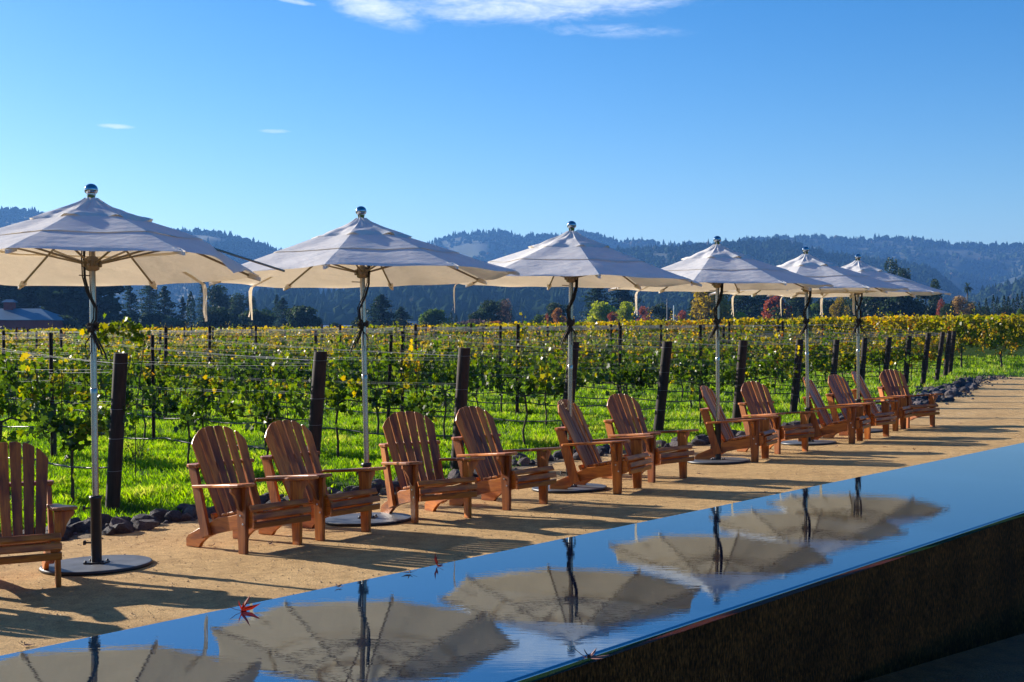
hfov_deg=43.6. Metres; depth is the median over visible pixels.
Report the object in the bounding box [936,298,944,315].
broadleaf tree
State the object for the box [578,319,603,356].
grapevine
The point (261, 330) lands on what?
grapevine
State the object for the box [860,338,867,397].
vineyard post
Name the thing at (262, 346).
grapevine
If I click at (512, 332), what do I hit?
grapevine
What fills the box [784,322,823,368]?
grapevine
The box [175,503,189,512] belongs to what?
border rock
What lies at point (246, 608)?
fallen leaf
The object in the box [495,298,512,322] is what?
broadleaf tree
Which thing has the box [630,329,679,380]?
grapevine
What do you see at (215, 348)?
grapevine
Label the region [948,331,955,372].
vineyard post
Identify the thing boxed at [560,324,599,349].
grapevine
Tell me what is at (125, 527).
border rock
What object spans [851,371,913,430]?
adirondack chair
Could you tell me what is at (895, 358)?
grapevine
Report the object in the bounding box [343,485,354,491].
border rock
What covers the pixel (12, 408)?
grapevine
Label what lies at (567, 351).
grapevine
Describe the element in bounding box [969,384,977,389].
border rock
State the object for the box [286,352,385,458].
grapevine
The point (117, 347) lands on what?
grapevine
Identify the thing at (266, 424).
drip hose
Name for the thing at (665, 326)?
trellis wires
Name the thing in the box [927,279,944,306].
broadleaf tree
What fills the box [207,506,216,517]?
border rock
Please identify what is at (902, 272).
broadleaf tree
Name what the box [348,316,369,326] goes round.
conifer tree
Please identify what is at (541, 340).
grapevine
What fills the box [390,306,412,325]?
conifer tree
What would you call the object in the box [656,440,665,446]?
border rock
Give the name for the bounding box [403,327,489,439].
grapevine
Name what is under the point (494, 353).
grapevine
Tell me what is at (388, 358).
grapevine
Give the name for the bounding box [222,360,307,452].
grapevine
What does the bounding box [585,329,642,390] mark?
grapevine
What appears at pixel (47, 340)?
grapevine
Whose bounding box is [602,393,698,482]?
adirondack chair
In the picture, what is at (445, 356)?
grapevine
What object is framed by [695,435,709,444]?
border rock
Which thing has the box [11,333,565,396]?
trellis wires
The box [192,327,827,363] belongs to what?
trellis wires
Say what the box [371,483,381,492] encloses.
border rock
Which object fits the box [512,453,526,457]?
border rock
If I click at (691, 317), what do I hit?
conifer tree
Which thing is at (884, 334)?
grapevine
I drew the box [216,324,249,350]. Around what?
grapevine
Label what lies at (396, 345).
vine shoot
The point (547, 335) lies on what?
steel stake
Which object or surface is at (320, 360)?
vineyard post
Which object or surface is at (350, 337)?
grapevine
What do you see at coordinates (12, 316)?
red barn
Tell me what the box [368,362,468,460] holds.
grapevine
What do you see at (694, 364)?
grapevine
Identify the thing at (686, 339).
grapevine
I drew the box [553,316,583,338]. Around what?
grapevine
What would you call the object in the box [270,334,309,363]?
grapevine
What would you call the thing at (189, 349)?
grapevine
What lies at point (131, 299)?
conifer tree
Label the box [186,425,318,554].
adirondack chair
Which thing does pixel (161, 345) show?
grapevine
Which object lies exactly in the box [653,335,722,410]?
grapevine
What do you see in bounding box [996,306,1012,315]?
broadleaf tree
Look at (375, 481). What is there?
border rock
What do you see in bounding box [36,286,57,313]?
broadleaf tree
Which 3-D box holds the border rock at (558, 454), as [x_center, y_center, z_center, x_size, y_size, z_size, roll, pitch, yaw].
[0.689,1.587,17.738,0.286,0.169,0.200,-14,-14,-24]
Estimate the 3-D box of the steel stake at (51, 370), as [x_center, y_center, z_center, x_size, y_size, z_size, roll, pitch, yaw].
[-6.513,0.831,18.141,0.048,1.900,0.058,-1,0,40]
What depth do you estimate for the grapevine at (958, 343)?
48.53 m
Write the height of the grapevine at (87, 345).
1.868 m
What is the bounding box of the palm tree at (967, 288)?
[961,282,972,303]
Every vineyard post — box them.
[105,353,127,511]
[305,351,327,473]
[450,348,469,470]
[559,342,578,446]
[653,341,671,434]
[732,340,747,425]
[789,339,803,411]
[828,340,839,405]
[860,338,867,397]
[881,337,891,390]
[903,336,911,384]
[920,333,930,387]
[934,332,944,382]
[943,331,951,376]
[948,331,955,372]
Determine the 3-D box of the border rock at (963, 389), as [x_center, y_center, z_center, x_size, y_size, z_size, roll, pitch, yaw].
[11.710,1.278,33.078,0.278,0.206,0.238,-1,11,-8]
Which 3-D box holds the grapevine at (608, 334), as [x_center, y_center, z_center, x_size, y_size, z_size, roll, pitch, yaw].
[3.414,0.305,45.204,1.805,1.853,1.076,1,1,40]
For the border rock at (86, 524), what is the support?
on the soil
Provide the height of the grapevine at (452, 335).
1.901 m
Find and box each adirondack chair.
[0,442,77,587]
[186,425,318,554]
[258,420,386,540]
[379,411,484,523]
[449,406,561,510]
[550,399,653,493]
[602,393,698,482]
[695,385,778,461]
[737,381,817,453]
[798,377,870,443]
[823,374,897,438]
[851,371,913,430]
[877,369,942,427]
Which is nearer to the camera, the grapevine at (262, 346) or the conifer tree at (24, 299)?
the grapevine at (262, 346)
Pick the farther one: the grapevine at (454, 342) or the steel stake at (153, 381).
the grapevine at (454, 342)
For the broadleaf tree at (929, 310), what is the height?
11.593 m
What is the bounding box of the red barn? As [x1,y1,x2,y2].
[0,299,67,329]
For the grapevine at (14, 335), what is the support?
on the ground at (992, 352)
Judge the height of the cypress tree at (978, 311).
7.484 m
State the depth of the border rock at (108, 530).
11.37 m
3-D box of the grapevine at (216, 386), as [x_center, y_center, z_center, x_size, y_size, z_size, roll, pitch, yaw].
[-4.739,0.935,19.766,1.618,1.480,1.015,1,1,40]
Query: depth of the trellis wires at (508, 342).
29.19 m
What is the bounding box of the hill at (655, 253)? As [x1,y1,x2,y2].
[631,244,941,302]
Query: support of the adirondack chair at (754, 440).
on the path
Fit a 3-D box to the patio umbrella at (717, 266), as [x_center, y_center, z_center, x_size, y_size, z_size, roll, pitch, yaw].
[2.641,0.107,16.462,2.704,2.918,2.704,1,1,43]
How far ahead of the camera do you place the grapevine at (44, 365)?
22.62 m
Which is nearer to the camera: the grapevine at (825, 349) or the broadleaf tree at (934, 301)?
the grapevine at (825, 349)
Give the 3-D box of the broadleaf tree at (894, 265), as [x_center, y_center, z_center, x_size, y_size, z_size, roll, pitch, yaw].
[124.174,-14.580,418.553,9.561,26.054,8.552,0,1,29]
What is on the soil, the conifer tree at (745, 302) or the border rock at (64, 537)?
the border rock at (64, 537)
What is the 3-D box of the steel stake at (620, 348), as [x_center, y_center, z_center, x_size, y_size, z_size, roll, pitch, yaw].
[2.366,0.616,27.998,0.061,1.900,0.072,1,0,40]
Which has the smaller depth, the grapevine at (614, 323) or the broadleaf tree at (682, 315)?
the grapevine at (614, 323)
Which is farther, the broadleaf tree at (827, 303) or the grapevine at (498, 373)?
the broadleaf tree at (827, 303)
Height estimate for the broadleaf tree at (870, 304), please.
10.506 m
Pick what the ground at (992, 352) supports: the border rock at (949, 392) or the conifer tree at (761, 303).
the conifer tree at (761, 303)
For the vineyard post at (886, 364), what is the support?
on the ground at (992, 352)
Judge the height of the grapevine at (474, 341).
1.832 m
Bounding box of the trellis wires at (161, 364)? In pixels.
[4,337,304,418]
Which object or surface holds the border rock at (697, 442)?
on the soil
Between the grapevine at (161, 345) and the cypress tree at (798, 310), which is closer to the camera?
the grapevine at (161, 345)
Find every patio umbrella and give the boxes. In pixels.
[0,184,284,575]
[209,206,519,525]
[452,221,701,492]
[608,236,833,464]
[709,246,908,444]
[767,254,950,432]
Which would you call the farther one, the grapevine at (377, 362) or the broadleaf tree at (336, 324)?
the broadleaf tree at (336, 324)
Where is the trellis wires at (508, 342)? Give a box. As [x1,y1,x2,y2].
[118,328,783,375]
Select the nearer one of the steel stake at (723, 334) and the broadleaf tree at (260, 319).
the steel stake at (723, 334)
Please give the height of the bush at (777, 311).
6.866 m
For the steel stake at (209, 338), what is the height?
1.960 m
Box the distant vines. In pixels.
[0,313,1023,351]
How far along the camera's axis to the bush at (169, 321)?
260.85 m
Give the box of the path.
[0,373,1023,655]
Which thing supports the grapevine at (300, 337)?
on the ground at (992, 352)
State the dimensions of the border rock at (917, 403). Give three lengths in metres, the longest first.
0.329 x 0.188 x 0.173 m
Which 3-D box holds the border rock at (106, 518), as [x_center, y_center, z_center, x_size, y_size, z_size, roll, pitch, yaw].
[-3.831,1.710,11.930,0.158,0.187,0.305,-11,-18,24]
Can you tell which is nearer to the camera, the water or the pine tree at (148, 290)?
the water
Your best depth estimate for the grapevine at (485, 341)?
37.42 m
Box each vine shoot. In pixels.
[79,313,152,478]
[392,319,402,405]
[515,312,527,387]
[627,319,634,359]
[887,311,893,342]
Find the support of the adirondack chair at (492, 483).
on the path
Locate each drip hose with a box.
[3,426,300,451]
[8,457,106,468]
[12,392,561,421]
[18,406,452,436]
[19,380,654,409]
[111,378,732,401]
[201,375,790,393]
[240,370,828,387]
[272,367,853,381]
[549,370,879,377]
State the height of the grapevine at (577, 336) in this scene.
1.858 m
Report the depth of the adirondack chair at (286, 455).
11.03 m
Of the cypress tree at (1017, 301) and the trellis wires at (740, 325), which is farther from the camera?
the cypress tree at (1017, 301)
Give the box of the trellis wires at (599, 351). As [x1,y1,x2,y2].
[268,327,860,362]
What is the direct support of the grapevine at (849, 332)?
on the ground at (992, 352)
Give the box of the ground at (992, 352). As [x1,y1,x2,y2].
[0,344,1023,533]
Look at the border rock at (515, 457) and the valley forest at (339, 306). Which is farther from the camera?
the valley forest at (339, 306)
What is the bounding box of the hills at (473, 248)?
[433,234,1023,297]
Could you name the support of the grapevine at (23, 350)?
on the ground at (992, 352)
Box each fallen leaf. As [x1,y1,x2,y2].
[230,596,260,612]
[434,554,442,566]
[574,648,608,658]
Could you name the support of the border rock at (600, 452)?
on the soil
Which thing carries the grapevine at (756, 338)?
on the ground at (992, 352)
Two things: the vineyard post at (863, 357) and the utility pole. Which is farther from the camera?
the utility pole
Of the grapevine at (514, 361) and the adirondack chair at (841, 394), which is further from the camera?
the grapevine at (514, 361)
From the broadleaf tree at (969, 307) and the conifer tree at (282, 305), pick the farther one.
the conifer tree at (282, 305)
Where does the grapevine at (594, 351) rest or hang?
on the ground at (992, 352)
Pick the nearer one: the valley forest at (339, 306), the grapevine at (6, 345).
the grapevine at (6, 345)
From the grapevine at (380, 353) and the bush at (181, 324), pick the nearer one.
the grapevine at (380, 353)
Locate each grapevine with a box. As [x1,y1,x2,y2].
[0,326,20,350]
[0,329,32,360]
[0,334,50,463]
[0,345,40,424]
[0,346,27,389]
[0,348,26,407]
[7,335,48,362]
[10,344,104,455]
[15,329,44,349]
[16,330,68,370]
[16,346,141,504]
[17,329,41,358]
[18,339,72,385]
[18,351,75,408]
[31,328,48,352]
[37,335,82,367]
[38,331,59,354]
[39,330,57,358]
[39,344,99,411]
[47,332,97,370]
[54,334,82,352]
[56,334,132,435]
[63,329,102,371]
[64,327,77,348]
[70,329,166,436]
[72,331,124,400]
[88,343,117,363]
[89,343,148,394]
[97,334,143,372]
[107,334,186,441]
[111,333,156,359]
[125,337,201,414]
[128,346,159,403]
[136,346,163,366]
[140,332,157,353]
[145,322,182,360]
[145,369,237,470]
[151,330,187,360]
[155,334,207,391]
[158,345,207,400]
[158,354,237,427]
[168,334,212,378]
[169,334,192,364]
[175,339,237,423]
[178,343,250,401]
[180,329,224,376]
[185,323,207,360]
[197,332,245,387]
[204,328,242,356]
[205,337,250,364]
[215,338,326,454]
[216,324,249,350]
[216,328,293,424]
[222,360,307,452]
[224,325,246,347]
[225,331,287,385]
[232,337,278,369]
[233,333,303,384]
[234,329,264,347]
[236,333,277,358]
[243,327,268,347]
[245,330,283,366]
[257,326,280,359]
[259,326,289,347]
[269,329,298,375]
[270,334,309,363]
[271,337,338,383]
[271,341,322,386]
[272,324,293,342]
[280,341,328,402]
[281,338,358,408]
[285,331,309,351]
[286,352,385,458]
[294,331,310,346]
[295,327,336,355]
[304,331,361,380]
[305,332,346,369]
[308,327,323,343]
[308,327,330,349]
[312,335,371,386]
[325,330,360,356]
[328,333,421,432]
[329,323,373,355]
[330,324,399,414]
[351,346,376,364]
[356,327,399,387]
[367,327,399,349]
[368,343,423,393]
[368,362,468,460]
[370,328,385,346]
[373,344,423,365]
[383,349,446,393]
[397,323,423,350]
[397,329,444,389]
[398,326,436,353]
[401,329,480,408]
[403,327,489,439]
[405,323,436,373]
[406,324,431,354]
[423,331,473,388]
[429,325,464,350]
[437,330,508,372]
[439,327,472,353]
[440,330,473,357]
[444,331,517,406]
[453,335,509,391]
[456,327,487,354]
[465,332,498,355]
[470,322,510,360]
[470,333,535,411]
[472,330,564,447]
[475,327,510,365]
[486,351,547,396]
[490,330,552,393]
[493,326,525,349]
[502,337,589,424]
[509,335,554,375]
[511,321,550,380]
[524,337,609,392]
[527,336,601,398]
[529,318,552,335]
[533,320,560,342]
[533,328,564,361]
[535,325,607,378]
[542,334,591,365]
[547,323,605,366]
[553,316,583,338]
[555,325,589,356]
[557,324,601,353]
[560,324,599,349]
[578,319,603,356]
[579,329,660,397]
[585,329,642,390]
[588,325,637,353]
[589,324,628,352]
[591,332,639,373]
[592,345,674,396]
[593,347,659,394]
[597,327,664,396]
[597,329,639,353]
[607,316,631,335]
[624,325,667,356]
[627,326,670,351]
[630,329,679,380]
[631,312,670,339]
[639,334,698,370]
[642,324,680,366]
[643,329,713,400]
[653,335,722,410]
[664,311,690,342]
[666,322,695,371]
[669,338,749,423]
[670,328,715,379]
[670,330,721,353]
[674,328,721,358]
[677,323,751,379]
[694,312,726,341]
[695,325,779,371]
[702,327,726,345]
[709,325,752,347]
[720,336,804,399]
[721,328,774,380]
[725,318,766,381]
[730,319,756,341]
[734,327,767,348]
[747,347,805,392]
[752,327,795,376]
[754,343,787,382]
[758,308,798,346]
[765,330,830,402]
[772,321,822,356]
[772,323,810,372]
[775,330,832,390]
[781,338,877,387]
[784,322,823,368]
[792,313,832,342]
[800,323,868,383]
[804,322,835,377]
[813,327,856,351]
[814,335,868,376]
[825,325,884,388]
[828,317,869,365]
[830,321,862,361]
[840,324,898,370]
[854,326,902,355]
[854,335,919,383]
[860,328,929,382]
[867,332,911,356]
[869,308,903,344]
[883,332,943,379]
[901,320,952,370]
[904,313,951,351]
[912,325,945,370]
[941,306,984,367]
[976,312,1022,367]
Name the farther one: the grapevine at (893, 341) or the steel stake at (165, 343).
the grapevine at (893, 341)
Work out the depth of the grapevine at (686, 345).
40.13 m
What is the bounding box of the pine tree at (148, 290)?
[136,285,162,314]
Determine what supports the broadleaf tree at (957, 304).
on the ground at (992, 352)
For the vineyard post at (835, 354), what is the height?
1.511 m
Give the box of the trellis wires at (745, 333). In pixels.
[523,324,945,350]
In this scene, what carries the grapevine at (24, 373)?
on the ground at (992, 352)
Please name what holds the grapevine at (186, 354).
on the ground at (992, 352)
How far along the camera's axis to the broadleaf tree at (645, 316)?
289.52 m
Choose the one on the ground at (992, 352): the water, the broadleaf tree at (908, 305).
the broadleaf tree at (908, 305)
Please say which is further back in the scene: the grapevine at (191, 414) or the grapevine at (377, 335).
the grapevine at (377, 335)
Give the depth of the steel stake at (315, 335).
30.12 m
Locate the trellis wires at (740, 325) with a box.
[489,324,936,343]
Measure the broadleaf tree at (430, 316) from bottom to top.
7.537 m
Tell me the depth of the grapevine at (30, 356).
38.46 m
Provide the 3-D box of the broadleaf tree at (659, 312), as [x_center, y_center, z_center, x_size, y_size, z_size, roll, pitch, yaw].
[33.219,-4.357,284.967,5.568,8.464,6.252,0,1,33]
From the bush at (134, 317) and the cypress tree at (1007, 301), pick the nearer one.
the cypress tree at (1007, 301)
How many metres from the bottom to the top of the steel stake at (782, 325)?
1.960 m
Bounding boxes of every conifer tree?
[0,285,41,307]
[10,286,130,328]
[121,285,140,314]
[152,286,179,317]
[175,296,190,328]
[195,282,208,325]
[271,294,281,325]
[272,298,288,328]
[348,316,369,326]
[366,294,401,325]
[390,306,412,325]
[579,288,613,321]
[610,289,643,321]
[686,298,697,320]
[728,295,762,318]
[747,295,769,318]
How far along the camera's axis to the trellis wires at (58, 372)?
13.67 m
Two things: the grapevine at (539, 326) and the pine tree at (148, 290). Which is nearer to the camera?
the grapevine at (539, 326)
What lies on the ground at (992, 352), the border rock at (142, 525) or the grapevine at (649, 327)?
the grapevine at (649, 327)
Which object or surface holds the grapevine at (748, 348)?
on the ground at (992, 352)
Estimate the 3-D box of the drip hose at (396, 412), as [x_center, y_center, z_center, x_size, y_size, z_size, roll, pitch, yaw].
[-8.572,1.143,26.615,24.403,0.164,0.021,1,1,40]
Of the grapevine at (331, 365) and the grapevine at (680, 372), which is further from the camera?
the grapevine at (331, 365)
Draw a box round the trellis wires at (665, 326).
[393,325,901,358]
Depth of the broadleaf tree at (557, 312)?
269.40 m
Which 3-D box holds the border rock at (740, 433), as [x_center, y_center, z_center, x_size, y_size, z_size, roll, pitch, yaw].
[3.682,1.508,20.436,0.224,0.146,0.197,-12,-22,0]
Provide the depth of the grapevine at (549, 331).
51.18 m
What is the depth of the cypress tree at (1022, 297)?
261.81 m
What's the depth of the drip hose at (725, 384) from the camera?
29.09 m
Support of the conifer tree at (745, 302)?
on the ground at (992, 352)
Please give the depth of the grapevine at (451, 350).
38.49 m
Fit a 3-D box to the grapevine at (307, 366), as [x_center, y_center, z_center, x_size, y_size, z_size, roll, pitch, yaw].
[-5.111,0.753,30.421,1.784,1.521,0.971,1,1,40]
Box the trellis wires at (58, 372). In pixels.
[0,348,112,432]
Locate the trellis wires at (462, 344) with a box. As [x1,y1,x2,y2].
[28,330,732,381]
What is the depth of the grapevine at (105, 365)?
26.35 m
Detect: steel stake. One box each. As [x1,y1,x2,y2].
[2,330,5,403]
[35,331,37,348]
[49,333,53,457]
[60,329,62,371]
[151,335,155,442]
[158,331,161,391]
[163,327,167,420]
[207,326,210,399]
[254,325,257,363]
[314,330,316,351]
[386,333,392,418]
[400,331,403,410]
[414,324,416,388]
[482,329,483,386]
[499,326,501,386]
[515,324,519,413]
[546,327,548,377]
[618,326,621,392]
[659,325,661,366]
[699,325,702,399]
[721,326,724,387]
[728,322,729,380]
[781,321,783,383]
[820,324,823,373]
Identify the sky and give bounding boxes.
[0,0,1023,249]
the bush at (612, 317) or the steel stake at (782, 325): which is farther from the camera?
the bush at (612, 317)
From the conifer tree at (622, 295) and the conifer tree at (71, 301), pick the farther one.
the conifer tree at (622, 295)
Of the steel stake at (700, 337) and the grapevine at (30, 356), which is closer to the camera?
the steel stake at (700, 337)
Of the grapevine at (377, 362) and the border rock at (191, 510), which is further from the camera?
the grapevine at (377, 362)
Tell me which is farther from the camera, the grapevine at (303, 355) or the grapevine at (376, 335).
the grapevine at (376, 335)
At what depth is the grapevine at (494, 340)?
40.84 m
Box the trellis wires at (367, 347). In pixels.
[1,331,644,386]
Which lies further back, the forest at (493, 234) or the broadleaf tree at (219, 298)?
the forest at (493, 234)
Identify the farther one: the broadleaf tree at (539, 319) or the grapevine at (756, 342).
the broadleaf tree at (539, 319)
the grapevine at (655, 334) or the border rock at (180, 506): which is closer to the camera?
the border rock at (180, 506)
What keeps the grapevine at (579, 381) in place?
on the ground at (992, 352)
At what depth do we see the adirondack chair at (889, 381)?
21.89 m
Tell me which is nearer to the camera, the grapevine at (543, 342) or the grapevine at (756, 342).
the grapevine at (756, 342)
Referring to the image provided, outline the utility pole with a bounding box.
[662,299,672,319]
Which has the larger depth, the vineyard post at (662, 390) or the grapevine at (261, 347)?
the grapevine at (261, 347)
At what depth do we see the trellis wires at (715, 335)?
42.98 m
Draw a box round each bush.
[58,315,82,328]
[117,313,141,326]
[140,313,170,328]
[155,317,181,327]
[177,319,188,327]
[457,319,485,324]
[607,311,619,321]
[736,312,747,319]
[770,307,785,318]
[939,303,957,316]
[1016,308,1023,314]
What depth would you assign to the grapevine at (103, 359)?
31.94 m
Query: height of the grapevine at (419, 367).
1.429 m
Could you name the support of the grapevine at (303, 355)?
on the ground at (992, 352)
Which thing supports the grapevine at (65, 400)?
on the ground at (992, 352)
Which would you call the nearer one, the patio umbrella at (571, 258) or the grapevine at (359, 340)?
the patio umbrella at (571, 258)
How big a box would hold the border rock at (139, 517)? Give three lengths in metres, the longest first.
0.197 x 0.163 x 0.156 m
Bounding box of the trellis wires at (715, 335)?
[447,325,936,345]
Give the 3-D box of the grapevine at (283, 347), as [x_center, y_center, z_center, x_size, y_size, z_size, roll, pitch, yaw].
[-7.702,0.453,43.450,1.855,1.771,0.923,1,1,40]
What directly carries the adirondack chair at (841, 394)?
on the path
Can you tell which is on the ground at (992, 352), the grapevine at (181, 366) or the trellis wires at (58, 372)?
the grapevine at (181, 366)
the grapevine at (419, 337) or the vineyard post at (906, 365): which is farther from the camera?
the grapevine at (419, 337)
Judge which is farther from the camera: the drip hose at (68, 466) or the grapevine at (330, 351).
the grapevine at (330, 351)
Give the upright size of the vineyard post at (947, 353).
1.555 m
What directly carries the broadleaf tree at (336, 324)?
on the ground at (992, 352)
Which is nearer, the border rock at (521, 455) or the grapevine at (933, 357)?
the border rock at (521, 455)
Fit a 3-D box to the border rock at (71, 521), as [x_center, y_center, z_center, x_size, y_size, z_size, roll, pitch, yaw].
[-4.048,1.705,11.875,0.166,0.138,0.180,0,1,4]
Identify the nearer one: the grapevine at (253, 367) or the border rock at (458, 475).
the border rock at (458, 475)
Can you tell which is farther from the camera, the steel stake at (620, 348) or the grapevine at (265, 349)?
the grapevine at (265, 349)
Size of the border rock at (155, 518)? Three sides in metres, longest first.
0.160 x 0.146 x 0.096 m
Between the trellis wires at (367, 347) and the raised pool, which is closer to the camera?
the raised pool
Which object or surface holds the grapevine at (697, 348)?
on the ground at (992, 352)
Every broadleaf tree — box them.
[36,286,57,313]
[73,309,106,327]
[196,306,237,328]
[202,284,233,323]
[227,293,248,322]
[231,309,277,328]
[246,296,257,309]
[262,307,275,325]
[279,305,322,327]
[332,322,338,327]
[418,308,451,325]
[468,311,492,322]
[478,300,506,322]
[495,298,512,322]
[496,299,514,323]
[528,314,543,323]
[542,302,567,322]
[551,308,566,323]
[585,300,616,322]
[615,301,634,321]
[636,306,651,321]
[648,302,672,320]
[676,310,686,319]
[689,291,736,319]
[761,295,792,318]
[784,297,813,317]
[809,303,826,317]
[815,299,835,317]
[829,297,850,317]
[835,296,865,317]
[860,296,889,317]
[874,295,925,316]
[884,257,899,297]
[897,268,911,279]
[915,286,940,315]
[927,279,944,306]
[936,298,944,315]
[951,295,966,315]
[962,301,977,314]
[976,306,994,315]
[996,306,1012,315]
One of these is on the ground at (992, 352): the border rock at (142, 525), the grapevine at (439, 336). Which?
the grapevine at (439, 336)
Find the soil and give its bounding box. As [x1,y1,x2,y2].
[65,381,977,540]
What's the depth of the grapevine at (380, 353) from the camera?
32.78 m
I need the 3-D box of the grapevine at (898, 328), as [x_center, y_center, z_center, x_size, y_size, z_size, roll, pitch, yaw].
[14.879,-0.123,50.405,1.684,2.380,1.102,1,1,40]
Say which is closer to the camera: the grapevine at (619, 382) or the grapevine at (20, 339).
the grapevine at (619, 382)
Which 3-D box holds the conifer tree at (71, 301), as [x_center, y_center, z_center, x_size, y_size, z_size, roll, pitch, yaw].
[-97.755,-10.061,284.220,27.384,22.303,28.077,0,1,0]
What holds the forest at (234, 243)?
on the hill at (213, 239)
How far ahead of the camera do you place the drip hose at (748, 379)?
31.60 m
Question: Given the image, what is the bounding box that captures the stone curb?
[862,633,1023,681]
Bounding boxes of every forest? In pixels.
[0,205,337,323]
[188,284,870,327]
[343,227,1023,295]
[613,236,964,308]
[953,277,1023,313]
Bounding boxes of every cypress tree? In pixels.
[186,291,195,328]
[796,306,800,317]
[976,302,981,314]
[983,298,988,315]
[991,295,995,314]
[995,296,999,314]
[1001,295,1006,314]
[1005,296,1010,315]
[1011,298,1015,314]
[1015,293,1019,313]
[1020,292,1023,312]
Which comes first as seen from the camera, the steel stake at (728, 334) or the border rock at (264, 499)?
the border rock at (264, 499)
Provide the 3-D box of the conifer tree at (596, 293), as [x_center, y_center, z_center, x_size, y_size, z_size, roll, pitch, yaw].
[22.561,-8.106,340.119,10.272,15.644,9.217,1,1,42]
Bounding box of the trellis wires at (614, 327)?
[327,326,882,362]
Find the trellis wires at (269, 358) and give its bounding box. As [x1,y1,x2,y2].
[0,335,455,408]
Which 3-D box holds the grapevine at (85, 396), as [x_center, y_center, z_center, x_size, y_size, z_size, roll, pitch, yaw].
[-5.202,0.776,17.098,0.846,1.888,1.722,-1,1,-41]
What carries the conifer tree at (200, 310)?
on the ground at (992, 352)
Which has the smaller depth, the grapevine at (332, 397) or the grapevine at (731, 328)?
the grapevine at (332, 397)
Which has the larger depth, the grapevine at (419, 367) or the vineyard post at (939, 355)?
the vineyard post at (939, 355)
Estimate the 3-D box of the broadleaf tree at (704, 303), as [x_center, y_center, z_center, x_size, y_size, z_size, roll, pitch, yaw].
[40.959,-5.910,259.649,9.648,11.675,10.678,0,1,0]
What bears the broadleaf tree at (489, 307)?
on the ground at (992, 352)
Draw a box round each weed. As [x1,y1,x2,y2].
[123,437,160,461]
[346,398,362,408]
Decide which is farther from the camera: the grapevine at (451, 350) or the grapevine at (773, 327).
the grapevine at (773, 327)
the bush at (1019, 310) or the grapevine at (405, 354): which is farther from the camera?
the bush at (1019, 310)
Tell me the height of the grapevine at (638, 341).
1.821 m
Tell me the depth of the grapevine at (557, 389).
19.19 m
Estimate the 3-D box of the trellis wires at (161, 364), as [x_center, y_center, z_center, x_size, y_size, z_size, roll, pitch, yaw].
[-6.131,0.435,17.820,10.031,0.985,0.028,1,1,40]
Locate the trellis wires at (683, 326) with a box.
[417,325,920,347]
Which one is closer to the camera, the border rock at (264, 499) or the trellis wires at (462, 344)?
the border rock at (264, 499)
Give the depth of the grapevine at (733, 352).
35.01 m
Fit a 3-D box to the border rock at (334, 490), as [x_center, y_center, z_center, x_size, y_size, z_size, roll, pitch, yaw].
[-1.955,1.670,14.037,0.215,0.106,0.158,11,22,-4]
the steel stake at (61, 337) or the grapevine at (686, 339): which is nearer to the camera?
the steel stake at (61, 337)
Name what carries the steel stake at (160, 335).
on the ground at (992, 352)
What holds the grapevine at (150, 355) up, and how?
on the ground at (992, 352)
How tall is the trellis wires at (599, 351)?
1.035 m
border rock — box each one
[61,535,69,540]
[64,529,72,537]
[66,525,74,533]
[67,517,80,524]
[69,520,85,532]
[81,519,101,532]
[101,513,112,524]
[102,526,115,535]
[109,517,127,525]
[112,522,134,533]
[120,516,131,521]
[130,514,149,524]
[133,519,158,530]
[148,516,160,524]
[149,509,169,521]
[164,510,180,521]
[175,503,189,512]
[180,513,192,521]
[182,504,195,513]
[184,506,196,517]
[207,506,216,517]
[259,495,268,503]
[327,487,340,493]
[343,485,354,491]
[351,486,358,490]
[371,479,385,486]
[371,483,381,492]
[392,480,399,486]
[448,469,458,478]
[452,473,460,477]
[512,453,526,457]
[512,455,521,460]
[517,457,529,465]
[552,450,562,458]
[573,452,580,459]
[596,446,607,452]
[597,448,603,456]
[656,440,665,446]
[669,441,677,446]
[691,439,705,445]
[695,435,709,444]
[736,431,745,436]
[913,401,921,404]
[941,397,954,401]
[944,390,955,396]
[960,387,969,391]
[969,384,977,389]
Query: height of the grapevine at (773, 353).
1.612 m
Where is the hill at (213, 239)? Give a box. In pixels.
[0,212,274,326]
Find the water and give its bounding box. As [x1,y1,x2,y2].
[0,443,1023,681]
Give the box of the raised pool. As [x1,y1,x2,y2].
[536,516,1023,681]
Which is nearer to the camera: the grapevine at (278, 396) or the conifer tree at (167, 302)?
the grapevine at (278, 396)
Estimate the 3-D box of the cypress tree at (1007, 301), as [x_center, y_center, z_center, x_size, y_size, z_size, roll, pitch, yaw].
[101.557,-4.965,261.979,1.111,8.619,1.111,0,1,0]
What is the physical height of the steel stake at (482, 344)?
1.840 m
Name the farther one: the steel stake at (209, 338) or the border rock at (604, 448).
the steel stake at (209, 338)
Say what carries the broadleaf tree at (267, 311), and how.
on the ground at (992, 352)
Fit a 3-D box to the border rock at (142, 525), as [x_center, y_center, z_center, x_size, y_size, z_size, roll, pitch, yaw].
[-3.349,1.686,11.658,0.277,0.134,0.160,-15,-6,-19]
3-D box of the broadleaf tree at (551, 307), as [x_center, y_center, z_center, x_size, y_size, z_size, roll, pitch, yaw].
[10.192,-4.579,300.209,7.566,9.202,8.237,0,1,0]

